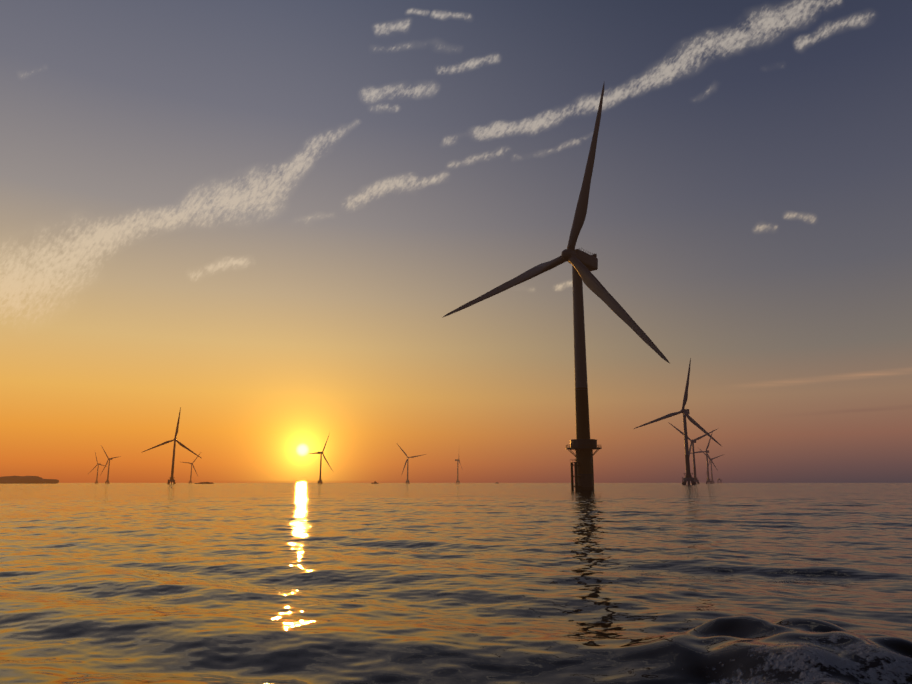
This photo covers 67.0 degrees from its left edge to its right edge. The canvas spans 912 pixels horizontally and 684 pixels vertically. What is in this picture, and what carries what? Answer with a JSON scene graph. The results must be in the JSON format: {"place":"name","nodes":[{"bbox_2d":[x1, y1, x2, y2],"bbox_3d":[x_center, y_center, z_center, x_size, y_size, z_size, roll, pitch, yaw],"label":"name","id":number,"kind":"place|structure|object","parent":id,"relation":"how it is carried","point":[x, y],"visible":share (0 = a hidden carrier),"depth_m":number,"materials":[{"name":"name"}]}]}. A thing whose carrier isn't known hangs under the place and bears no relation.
{"place":"outdoors","nodes":[
{"label":"outdoors","id":0,"kind":"place"},
{"bbox_2d":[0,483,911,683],"bbox_3d":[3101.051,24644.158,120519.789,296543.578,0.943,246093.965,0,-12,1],"label":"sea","id":1,"kind":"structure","parent":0,"point":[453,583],"depth_m":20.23,"materials":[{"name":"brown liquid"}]},
{"bbox_2d":[0,477,14,483],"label":"islet","id":2,"kind":"object","parent":1,"relation":"in","point":[3,481],"visible":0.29,"depth_m":2960.32,"materials":[{"name":"brown stone"}]},
{"bbox_2d":[2,476,58,483],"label":"islet","id":3,"kind":"object","parent":1,"relation":"in","point":[28,480],"visible":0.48,"depth_m":2991.94,"materials":[{"name":"brown stone"}]},
{"bbox_2d":[89,453,106,482],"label":"turbine","id":4,"kind":"object","parent":1,"relation":"in","point":[98,464],"visible":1,"depth_m":3631.18,"materials":[{"name":"grey paint"}]},
{"bbox_2d":[101,445,120,483],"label":"turbine","id":5,"kind":"object","parent":1,"relation":"in","point":[107,481],"visible":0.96,"depth_m":2859.74,"materials":[{"name":"grey paint"}]},
{"bbox_2d":[141,407,200,483],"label":"turbine","id":6,"kind":"object","parent":1,"relation":"in","point":[175,440],"visible":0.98,"depth_m":1572.72,"materials":[{"name":"grey paint"}]},
{"bbox_2d":[183,454,199,482],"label":"turbine","id":7,"kind":"object","parent":1,"relation":"in","point":[190,480],"visible":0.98,"depth_m":3539.19,"materials":[{"name":"grey paint"}]},
{"bbox_2d":[309,433,332,483],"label":"turbine","id":8,"kind":"object","parent":1,"relation":"in","point":[320,480],"visible":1,"depth_m":2271.98,"materials":[{"name":"grey paint"}]},
{"bbox_2d":[397,444,425,483],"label":"turbine","id":9,"kind":"object","parent":1,"relation":"in","point":[407,463],"visible":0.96,"depth_m":2699.02,"materials":[{"name":"grey paint"}]},
{"bbox_2d":[455,459,462,483],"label":"turbine","id":10,"kind":"object","parent":1,"relation":"in","point":[457,481],"visible":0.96,"depth_m":2995.40,"materials":[{"name":"grey paint"}]},
{"bbox_2d":[442,84,669,489],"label":"turbine","id":11,"kind":"object","parent":1,"relation":"in","point":[583,445],"visible":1,"depth_m":290.00,"materials":[{"name":"grey paint"}]},
{"bbox_2d":[634,358,720,484],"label":"turbine","id":12,"kind":"object","parent":1,"relation":"in","point":[688,476],"visible":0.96,"depth_m":949.51,"materials":[{"name":"grey paint"}]},
{"bbox_2d":[668,422,716,483],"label":"turbine","id":13,"kind":"object","parent":1,"relation":"in","point":[692,441],"visible":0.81,"depth_m":1631.63,"materials":[{"name":"grey paint"}]},
{"bbox_2d":[690,432,716,483],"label":"turbine","id":14,"kind":"object","parent":1,"relation":"in","point":[707,457],"visible":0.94,"depth_m":2174.04,"materials":[{"name":"grey paint"}]},
{"bbox_2d":[700,449,723,483],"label":"turbine","id":15,"kind":"object","parent":1,"relation":"in","point":[710,462],"visible":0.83,"depth_m":2905.09,"materials":[{"name":"grey paint"}]},
{"bbox_2d":[0,0,911,482],"label":"sky","id":16,"kind":"structure","parent":0,"point":[262,221],"materials":[{"name":"blue"}]}
]}

